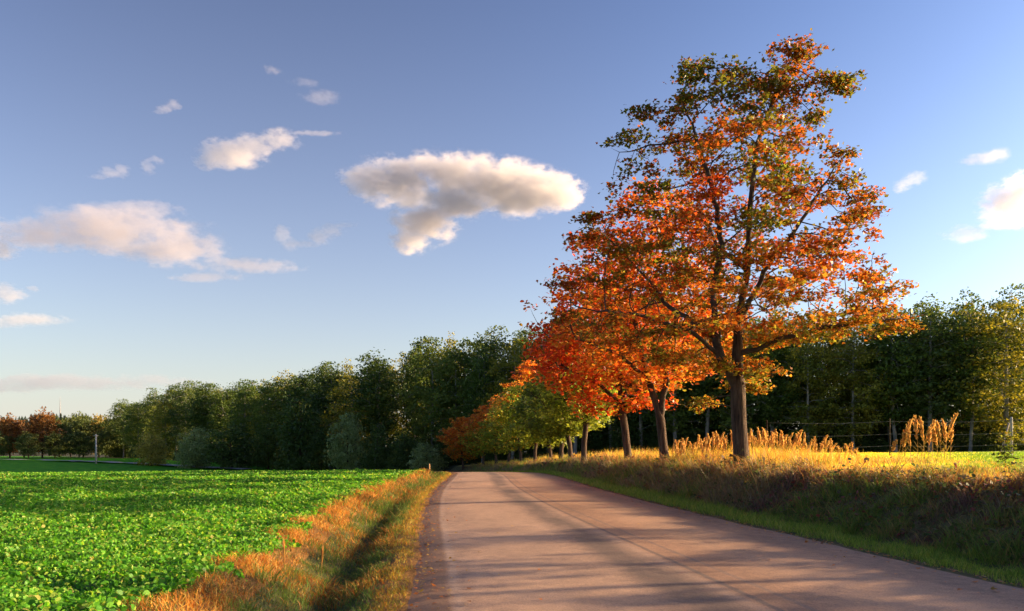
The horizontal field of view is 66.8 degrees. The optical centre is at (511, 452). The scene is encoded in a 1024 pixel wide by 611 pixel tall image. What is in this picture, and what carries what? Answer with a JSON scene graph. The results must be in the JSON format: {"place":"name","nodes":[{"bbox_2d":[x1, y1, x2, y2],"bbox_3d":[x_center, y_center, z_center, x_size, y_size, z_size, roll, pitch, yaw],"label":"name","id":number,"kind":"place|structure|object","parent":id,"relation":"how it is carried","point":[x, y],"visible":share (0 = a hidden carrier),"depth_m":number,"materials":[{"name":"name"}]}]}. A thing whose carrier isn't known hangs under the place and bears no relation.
{"place":"outdoors","nodes":[
{"label":"outdoors","id":0,"kind":"place"},
{"bbox_2d":[8,459,251,468],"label":"path","id":1,"kind":"structure","parent":0,"point":[122,462],"depth_m":206.27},
{"bbox_2d":[0,451,1023,610],"bbox_3d":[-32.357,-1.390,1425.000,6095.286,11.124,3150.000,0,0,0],"label":"ground","id":2,"kind":"structure","parent":0,"point":[56,464],"depth_m":12.48,"materials":[{"name":"soil"}]},
{"bbox_2d":[0,432,15,456],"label":"bush","id":3,"kind":"object","parent":2,"relation":"on","point":[3,448],"visible":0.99,"depth_m":284.10,"materials":[{"name":"green plant"}]},
{"bbox_2d":[0,412,31,457],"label":"tree","id":4,"kind":"object","parent":2,"relation":"on","point":[11,429],"visible":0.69,"depth_m":290.57,"materials":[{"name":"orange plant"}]},
{"bbox_2d":[12,431,44,457],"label":"bush","id":5,"kind":"object","parent":2,"relation":"on","point":[26,438],"visible":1,"depth_m":279.14,"materials":[{"name":"green plant"}]},
{"bbox_2d":[18,406,65,457],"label":"tree","id":6,"kind":"object","parent":2,"relation":"on","point":[40,426],"visible":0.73,"depth_m":288.39,"materials":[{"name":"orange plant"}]},
{"bbox_2d":[37,431,73,457],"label":"bush","id":7,"kind":"object","parent":2,"relation":"on","point":[55,450],"visible":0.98,"depth_m":285.07,"materials":[{"name":"green plant"}]},
{"bbox_2d":[44,416,75,456],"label":"tree","id":8,"kind":"object","parent":2,"relation":"on","point":[62,425],"visible":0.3,"depth_m":310.96,"materials":[{"name":"green plant"}]},
{"bbox_2d":[62,430,94,457],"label":"bush","id":9,"kind":"object","parent":2,"relation":"on","point":[78,440],"visible":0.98,"depth_m":289.00,"materials":[{"name":"green plant"}]},
{"bbox_2d":[63,411,98,456],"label":"tree","id":10,"kind":"object","parent":2,"relation":"on","point":[82,422],"visible":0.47,"depth_m":308.08,"materials":[{"name":"green plant"}]},
{"bbox_2d":[87,428,119,457],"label":"bush","id":11,"kind":"object","parent":2,"relation":"on","point":[105,448],"visible":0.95,"depth_m":290.88,"materials":[{"name":"green plant"}]},
{"bbox_2d":[110,398,132,457],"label":"forest tree","id":12,"kind":"object","parent":2,"relation":"on","point":[117,428],"visible":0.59,"depth_m":291.84,"materials":[{"name":"green plant"}]},
{"bbox_2d":[118,403,149,458],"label":"forest tree","id":13,"kind":"object","parent":2,"relation":"on","point":[133,426],"visible":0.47,"depth_m":272.00,"materials":[{"name":"green plant"}]},
{"bbox_2d":[132,400,161,449],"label":"forest tree","id":14,"kind":"object","parent":2,"relation":"on","point":[149,411],"visible":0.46,"depth_m":261.60,"materials":[{"name":"green plant"}]},
{"bbox_2d":[126,430,170,465],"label":"bush","id":15,"kind":"object","parent":2,"relation":"on","point":[153,450],"visible":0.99,"depth_m":185.32,"materials":[{"name":"green plant"}]},
{"bbox_2d":[137,386,164,442],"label":"forest tree","id":16,"kind":"object","parent":2,"relation":"on","point":[153,397],"visible":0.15,"depth_m":270.50,"materials":[{"name":"green plant"}]},
{"bbox_2d":[147,393,181,459],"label":"forest tree","id":17,"kind":"object","parent":2,"relation":"on","point":[154,427],"visible":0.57,"depth_m":250.30,"materials":[{"name":"green plant"}]},
{"bbox_2d":[155,383,182,450],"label":"forest tree","id":18,"kind":"object","parent":2,"relation":"on","point":[170,392],"visible":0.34,"depth_m":249.12,"materials":[{"name":"green plant"}]},
{"bbox_2d":[166,381,195,453],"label":"forest tree","id":19,"kind":"object","parent":2,"relation":"on","point":[177,409],"visible":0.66,"depth_m":235.42,"materials":[{"name":"green plant"}]},
{"bbox_2d":[171,426,217,468],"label":"bush","id":20,"kind":"object","parent":2,"relation":"on","point":[188,447],"visible":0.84,"depth_m":170.62,"materials":[{"name":"green plant"}]},
{"bbox_2d":[180,383,221,458],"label":"forest tree","id":21,"kind":"object","parent":2,"relation":"on","point":[201,423],"visible":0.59,"depth_m":223.56,"materials":[{"name":"green plant"}]},
{"bbox_2d":[190,383,223,457],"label":"forest tree","id":22,"kind":"object","parent":2,"relation":"on","point":[215,386],"visible":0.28,"depth_m":226.57,"materials":[{"name":"green plant"}]},
{"bbox_2d":[0,468,425,610],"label":"crop leaves","id":23,"kind":"object","parent":2,"relation":"on","point":[31,503],"visible":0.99,"depth_m":14.44,"materials":[{"name":"green plant"}]},
{"bbox_2d":[203,388,243,444],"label":"forest tree","id":24,"kind":"object","parent":2,"relation":"on","point":[217,412],"visible":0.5,"depth_m":216.59,"materials":[{"name":"green plant"}]},
{"bbox_2d":[191,419,261,469],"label":"bush","id":25,"kind":"object","parent":2,"relation":"on","point":[238,452],"visible":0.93,"depth_m":164.10,"materials":[{"name":"green plant"}]},
{"bbox_2d":[222,385,261,455],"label":"forest tree","id":26,"kind":"object","parent":2,"relation":"on","point":[237,415],"visible":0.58,"depth_m":201.37,"materials":[{"name":"green plant"}]},
{"bbox_2d":[226,379,267,446],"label":"forest tree","id":27,"kind":"object","parent":2,"relation":"on","point":[252,383],"visible":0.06,"depth_m":208.19,"materials":[{"name":"green plant"}]},
{"bbox_2d":[246,380,283,456],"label":"forest tree","id":28,"kind":"object","parent":2,"relation":"on","point":[262,403],"visible":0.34,"depth_m":193.33,"materials":[{"name":"green plant"}]},
{"bbox_2d":[241,371,289,455],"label":"forest tree","id":29,"kind":"object","parent":2,"relation":"on","point":[262,412],"visible":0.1,"depth_m":197.04,"materials":[{"name":"green plant"}]},
{"bbox_2d":[246,417,286,468],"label":"bush","id":30,"kind":"object","parent":2,"relation":"on","point":[264,447],"visible":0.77,"depth_m":164.58,"materials":[{"name":"green plant"}]},
{"bbox_2d":[105,468,451,610],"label":"verge grass","id":31,"kind":"structure","parent":2,"relation":"on","point":[407,503],"depth_m":10.81,"materials":[{"name":"plant"}]},
{"bbox_2d":[255,378,307,454],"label":"forest tree","id":32,"kind":"object","parent":2,"relation":"on","point":[274,412],"visible":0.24,"depth_m":186.14,"materials":[{"name":"green plant"}]},
{"bbox_2d":[269,391,326,469],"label":"bush","id":33,"kind":"object","parent":2,"relation":"on","point":[296,441],"visible":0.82,"depth_m":158.19,"materials":[{"name":"green plant"}]},
{"bbox_2d":[279,368,328,449],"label":"forest tree","id":34,"kind":"object","parent":2,"relation":"on","point":[302,381],"visible":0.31,"depth_m":179.30,"materials":[{"name":"green plant"}]},
{"bbox_2d":[302,426,336,470],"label":"bush","id":35,"kind":"object","parent":2,"relation":"on","point":[317,455],"visible":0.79,"depth_m":154.94,"materials":[{"name":"green plant"}]},
{"bbox_2d":[304,362,338,427],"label":"forest tree","id":36,"kind":"object","parent":2,"relation":"on","point":[325,370],"visible":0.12,"depth_m":181.41,"materials":[{"name":"green plant"}]},
{"bbox_2d":[299,361,350,467],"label":"forest tree","id":37,"kind":"object","parent":2,"relation":"on","point":[316,409],"visible":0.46,"depth_m":171.86,"materials":[{"name":"green plant"}]},
{"bbox_2d":[324,411,368,469],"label":"willow bush","id":38,"kind":"object","parent":2,"relation":"on","point":[349,424],"visible":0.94,"depth_m":148.74,"materials":[{"name":"green plant"}]},
{"bbox_2d":[313,371,382,463],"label":"forest tree","id":39,"kind":"object","parent":2,"relation":"on","point":[342,389],"visible":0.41,"depth_m":161.94,"materials":[{"name":"green plant"}]},
{"bbox_2d":[338,347,409,462],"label":"forest tree","id":40,"kind":"object","parent":2,"relation":"on","point":[378,398],"visible":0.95,"depth_m":156.19,"materials":[{"name":"green plant"}]},
{"bbox_2d":[357,420,395,469],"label":"bush","id":41,"kind":"object","parent":2,"relation":"on","point":[380,450],"visible":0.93,"depth_m":141.06,"materials":[{"name":"green plant"}]},
{"bbox_2d":[385,351,418,437],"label":"forest tree","id":42,"kind":"object","parent":2,"relation":"on","point":[398,421],"visible":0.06,"depth_m":182.91,"materials":[{"name":"green plant"}]},
{"bbox_2d":[385,430,421,469],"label":"bush","id":43,"kind":"object","parent":2,"relation":"on","point":[401,451],"visible":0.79,"depth_m":135.20,"materials":[{"name":"green plant"}]},
{"bbox_2d":[394,341,430,439],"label":"forest tree","id":44,"kind":"object","parent":2,"relation":"on","point":[408,375],"visible":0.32,"depth_m":167.81,"materials":[{"name":"green plant"}]},
{"bbox_2d":[394,335,458,468],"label":"forest tree","id":45,"kind":"object","parent":2,"relation":"on","point":[422,431],"visible":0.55,"depth_m":151.96,"materials":[{"name":"green plant"}]},
{"bbox_2d":[407,442,448,471],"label":"bush","id":46,"kind":"object","parent":2,"relation":"on","point":[430,456],"visible":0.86,"depth_m":125.41,"materials":[{"name":"green plant"}]},
{"bbox_2d":[418,347,478,464],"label":"forest tree","id":47,"kind":"object","parent":2,"relation":"on","point":[438,395],"visible":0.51,"depth_m":143.83,"materials":[{"name":"green plant"}]},
{"bbox_2d":[435,436,464,466],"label":"undergrowth bush","id":48,"kind":"object","parent":2,"relation":"on","point":[451,461],"visible":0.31,"depth_m":142.98,"materials":[{"name":"green plant"}]},
{"bbox_2d":[425,336,489,462],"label":"forest tree","id":49,"kind":"object","parent":2,"relation":"on","point":[462,346],"visible":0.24,"depth_m":146.39,"materials":[{"name":"green plant"}]},
{"bbox_2d":[436,416,479,469],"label":"maple tree","id":50,"kind":"object","parent":2,"relation":"on","point":[449,437],"visible":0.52,"depth_m":127.13,"materials":[{"name":"orange plant"}]},
{"bbox_2d":[455,407,490,464],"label":"maple tree","id":51,"kind":"object","parent":2,"relation":"on","point":[469,444],"visible":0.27,"depth_m":119.37,"materials":[{"name":"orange plant"}]},
{"bbox_2d":[453,352,501,462],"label":"forest tree","id":52,"kind":"object","parent":2,"relation":"on","point":[475,385],"visible":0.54,"depth_m":137.90,"materials":[{"name":"green plant"}]},
{"bbox_2d":[464,403,506,463],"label":"maple tree","id":53,"kind":"object","parent":2,"relation":"on","point":[477,419],"visible":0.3,"depth_m":110.44,"materials":[{"name":"orange plant"}]},
{"bbox_2d":[459,325,515,459],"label":"forest tree","id":54,"kind":"object","parent":2,"relation":"on","point":[494,343],"visible":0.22,"depth_m":142.67,"materials":[{"name":"green plant"}]},
{"bbox_2d":[475,395,524,461],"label":"maple tree","id":55,"kind":"object","parent":2,"relation":"on","point":[485,432],"visible":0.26,"depth_m":101.58,"materials":[{"name":"green plant"}]},
{"bbox_2d":[468,339,532,458],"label":"forest tree","id":56,"kind":"object","parent":2,"relation":"on","point":[507,374],"visible":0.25,"depth_m":133.88,"materials":[{"name":"green plant"}]},
{"bbox_2d":[486,374,537,461],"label":"maple tree","id":57,"kind":"object","parent":2,"relation":"on","point":[496,426],"visible":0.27,"depth_m":92.53,"materials":[{"name":"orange plant"}]},
{"bbox_2d":[498,327,541,453],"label":"forest tree","id":58,"kind":"object","parent":2,"relation":"on","point":[517,342],"visible":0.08,"depth_m":142.33,"materials":[{"name":"green plant"}]},
{"bbox_2d":[495,360,548,461],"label":"maple tree","id":59,"kind":"object","parent":2,"relation":"on","point":[526,371],"visible":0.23,"depth_m":83.50,"materials":[{"name":"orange plant"}]},
{"bbox_2d":[501,381,580,457],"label":"maple tree","id":60,"kind":"object","parent":2,"relation":"on","point":[537,438],"visible":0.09,"depth_m":74.78,"materials":[{"name":"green plant"}]},
{"bbox_2d":[509,376,593,457],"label":"maple tree","id":61,"kind":"object","parent":2,"relation":"on","point":[561,439],"visible":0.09,"depth_m":66.30,"materials":[{"name":"green plant"}]},
{"bbox_2d":[517,352,616,457],"bbox_3d":[4.237,-3.696,60.045,7.713,9.348,7.426,0,0,0],"label":"maple tree","id":62,"kind":"object","parent":2,"relation":"on","point":[566,431],"visible":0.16,"depth_m":59.30,"materials":[{"name":"green plant"}]},
{"bbox_2d":[515,327,636,465],"bbox_3d":[4.562,-3.788,51.964,8.741,9.869,7.549,0,0,0],"label":"maple tree","id":63,"kind":"object","parent":2,"relation":"on","point":[553,410],"visible":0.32,"depth_m":51.39,"materials":[{"name":"green plant"}]},
{"bbox_2d":[587,426,616,453],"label":"undergrowth bush","id":64,"kind":"object","parent":2,"relation":"on","point":[600,446],"visible":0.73,"depth_m":128.66,"materials":[{"name":"green plant"}]},
{"bbox_2d":[511,255,714,461],"bbox_3d":[5.197,-4.576,40.211,10.581,10.800,9.051,0,0,0],"label":"maple tree","id":65,"kind":"object","parent":2,"relation":"on","point":[587,375],"visible":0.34,"depth_m":39.51,"materials":[{"name":"orange plant"}]},
{"bbox_2d":[588,368,646,451],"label":"forest tree","id":66,"kind":"object","parent":2,"relation":"on","point":[609,426],"visible":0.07,"depth_m":127.91,"materials":[{"name":"green plant"}]},
{"bbox_2d":[605,417,650,452],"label":"undergrowth bush","id":67,"kind":"object","parent":2,"relation":"on","point":[617,440],"visible":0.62,"depth_m":125.26,"materials":[{"name":"green plant"}]},
{"bbox_2d":[520,175,758,460],"bbox_3d":[5.542,-5.408,32.520,10.410,12.358,9.781,0,0,0],"label":"maple tree","id":68,"kind":"object","parent":2,"relation":"on","point":[647,380],"visible":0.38,"depth_m":32.23,"materials":[{"name":"orange plant"}]},
{"bbox_2d":[611,324,672,449],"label":"forest tree","id":69,"kind":"object","parent":2,"relation":"on","point":[641,430],"visible":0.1,"depth_m":124.81,"materials":[{"name":"green plant"}]},
{"bbox_2d":[641,427,672,452],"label":"undergrowth bush","id":70,"kind":"object","parent":2,"relation":"on","point":[654,441],"visible":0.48,"depth_m":123.75,"materials":[{"name":"green plant"}]},
{"bbox_2d":[636,318,724,442],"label":"forest tree","id":71,"kind":"object","parent":2,"relation":"on","point":[686,413],"visible":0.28,"depth_m":120.43,"materials":[{"name":"green plant"}]},
{"bbox_2d":[668,425,711,451],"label":"undergrowth bush","id":72,"kind":"object","parent":2,"relation":"on","point":[692,437],"visible":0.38,"depth_m":121.08,"materials":[{"name":"green plant"}]},
{"bbox_2d":[675,314,729,452],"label":"forest tree","id":73,"kind":"object","parent":2,"relation":"on","point":[702,387],"visible":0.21,"depth_m":119.44,"materials":[{"name":"green plant"}]},
{"bbox_2d":[536,28,929,464],"bbox_3d":[6.942,-6.011,23.911,11.362,13.578,9.900,0,0,-27],"label":"maple tree","id":74,"kind":"object","parent":2,"relation":"on","point":[737,324],"visible":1,"depth_m":23.49,"materials":[{"name":"orange plant"}]},
{"bbox_2d":[698,322,786,436],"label":"forest tree","id":75,"kind":"object","parent":2,"relation":"on","point":[726,415],"visible":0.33,"depth_m":115.74,"materials":[{"name":"green plant"}]},
{"bbox_2d":[463,449,1023,567],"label":"bank grass","id":76,"kind":"structure","parent":2,"relation":"on","point":[682,466],"depth_m":16.15,"materials":[{"name":"plant"}]},
{"bbox_2d":[465,469,1023,585],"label":"verge turf","id":77,"kind":"structure","parent":2,"relation":"on","point":[919,553],"depth_m":13.88,"materials":[{"name":"green plant"}]},
{"bbox_2d":[743,323,809,447],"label":"forest tree","id":78,"kind":"object","parent":2,"relation":"on","point":[779,396],"visible":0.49,"depth_m":114.66,"materials":[{"name":"green plant"}]},
{"bbox_2d":[751,413,801,451],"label":"undergrowth bush","id":79,"kind":"object","parent":2,"relation":"on","point":[785,430],"visible":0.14,"depth_m":120.71,"materials":[{"name":"green plant"}]},
{"bbox_2d":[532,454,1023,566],"bbox_3d":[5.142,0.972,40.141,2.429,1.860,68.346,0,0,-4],"label":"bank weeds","id":80,"kind":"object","parent":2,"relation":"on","point":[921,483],"visible":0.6,"depth_m":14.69,"materials":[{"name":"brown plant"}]},
{"bbox_2d":[756,308,812,434],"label":"forest tree","id":81,"kind":"object","parent":2,"relation":"on","point":[801,384],"visible":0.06,"depth_m":119.59,"materials":[{"name":"green plant"}]},
{"bbox_2d":[772,325,851,448],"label":"forest tree","id":82,"kind":"object","parent":2,"relation":"on","point":[804,411],"visible":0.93,"depth_m":112.24,"materials":[{"name":"green plant"}]},
{"bbox_2d":[777,309,863,444],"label":"forest tree","id":83,"kind":"object","parent":2,"relation":"on","point":[824,364],"visible":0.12,"depth_m":118.83,"materials":[{"name":"green plant"}]},
{"bbox_2d":[816,303,887,440],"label":"forest tree","id":84,"kind":"object","parent":2,"relation":"on","point":[845,396],"visible":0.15,"depth_m":116.83,"materials":[{"name":"green plant"}]},
{"bbox_2d":[815,329,902,451],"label":"forest tree","id":85,"kind":"object","parent":2,"relation":"on","point":[856,382],"visible":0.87,"depth_m":110.85,"materials":[{"name":"green plant"}]},
{"bbox_2d":[728,451,1023,472],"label":"meadow grass","id":86,"kind":"structure","parent":2,"relation":"on","point":[982,456],"depth_m":30.30,"materials":[{"name":"plant"}]},
{"bbox_2d":[870,436,891,451],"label":"undergrowth bush","id":87,"kind":"object","parent":2,"relation":"on","point":[882,447],"visible":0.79,"depth_m":112.03,"materials":[{"name":"green plant"}]},
{"bbox_2d":[855,312,921,450],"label":"forest tree","id":88,"kind":"object","parent":2,"relation":"on","point":[874,361],"visible":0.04,"depth_m":115.45,"materials":[{"name":"green plant"}]},
{"bbox_2d":[870,422,915,451],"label":"undergrowth bush","id":89,"kind":"object","parent":2,"relation":"on","point":[891,432],"visible":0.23,"depth_m":117.64,"materials":[{"name":"green plant"}]},
{"bbox_2d":[854,308,933,451],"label":"forest tree","id":90,"kind":"object","parent":2,"relation":"on","point":[900,410],"visible":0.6,"depth_m":109.88,"materials":[{"name":"green plant"}]},
{"bbox_2d":[766,417,1023,454],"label":"wire fence","id":91,"kind":"object","parent":2,"relation":"on","point":[1011,427],"visible":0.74,"depth_m":39.92,"materials":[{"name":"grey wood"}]},
{"bbox_2d":[880,402,955,449],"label":"undergrowth bush","id":92,"kind":"object","parent":2,"relation":"on","point":[925,428],"visible":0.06,"depth_m":116.01,"materials":[{"name":"green plant"}]},
{"bbox_2d":[887,299,978,451],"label":"forest tree","id":93,"kind":"object","parent":2,"relation":"on","point":[930,383],"visible":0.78,"depth_m":107.33,"materials":[{"name":"green plant"}]},
{"bbox_2d":[899,293,968,415],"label":"forest tree","id":94,"kind":"object","parent":2,"relation":"on","point":[936,308],"visible":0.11,"depth_m":114.93,"materials":[{"name":"green plant"}]},
{"bbox_2d":[947,429,973,451],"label":"undergrowth bush","id":95,"kind":"object","parent":2,"relation":"on","point":[961,442],"visible":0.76,"depth_m":109.46,"materials":[{"name":"green plant"}]},
{"bbox_2d":[937,287,990,371],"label":"forest tree","id":96,"kind":"object","parent":2,"relation":"on","point":[959,306],"visible":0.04,"depth_m":123.88,"materials":[{"name":"green plant"}]},
{"bbox_2d":[933,301,1002,443],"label":"forest tree","id":97,"kind":"object","parent":2,"relation":"on","point":[965,427],"visible":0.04,"depth_m":115.00,"materials":[{"name":"green plant"}]},
{"bbox_2d":[947,406,992,451],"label":"undergrowth bush","id":98,"kind":"object","parent":2,"relation":"on","point":[982,429],"visible":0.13,"depth_m":114.85,"materials":[{"name":"green plant"}]},
{"bbox_2d":[927,307,1013,451],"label":"forest tree","id":99,"kind":"object","parent":2,"relation":"on","point":[969,349],"visible":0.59,"depth_m":105.84,"materials":[{"name":"green plant"}]},
{"bbox_2d":[934,293,1023,450],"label":"forest tree","id":100,"kind":"object","parent":2,"relation":"on","point":[1005,401],"visible":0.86,"depth_m":103.38,"materials":[{"name":"green plant"}]},
{"bbox_2d":[966,432,997,451],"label":"undergrowth bush","id":101,"kind":"object","parent":2,"relation":"on","point":[977,444],"visible":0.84,"depth_m":106.54,"materials":[{"name":"green plant"}]},
{"bbox_2d":[977,283,1023,447],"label":"forest tree","id":102,"kind":"object","parent":2,"relation":"on","point":[1016,287],"visible":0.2,"depth_m":110.34,"materials":[{"name":"green plant"}]},
{"bbox_2d":[990,432,1023,468],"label":"sapling","id":103,"kind":"object","parent":2,"relation":"on","point":[1006,448],"visible":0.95,"depth_m":16.49,"materials":[{"name":"plant"}]},
{"bbox_2d":[0,0,1023,442],"label":"sky","id":104,"kind":"structure","parent":0,"point":[223,192],"materials":[{"name":"blue"}]},
{"bbox_2d":[387,468,1023,610],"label":"road","id":105,"kind":"structure","parent":0,"point":[611,554],"depth_m":10.00,"materials":[{"name":"asphalt"}]},
{"bbox_2d":[407,472,1023,610],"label":"fallen leaves","id":106,"kind":"object","parent":105,"relation":"on","point":[822,542],"visible":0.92,"depth_m":11.60,"materials":[{"name":"orange plant"}]},
{"bbox_2d":[467,443,1023,487],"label":"golden grass","id":107,"kind":"structure","parent":0,"point":[833,459],"depth_m":23.06,"materials":[{"name":"plant"}]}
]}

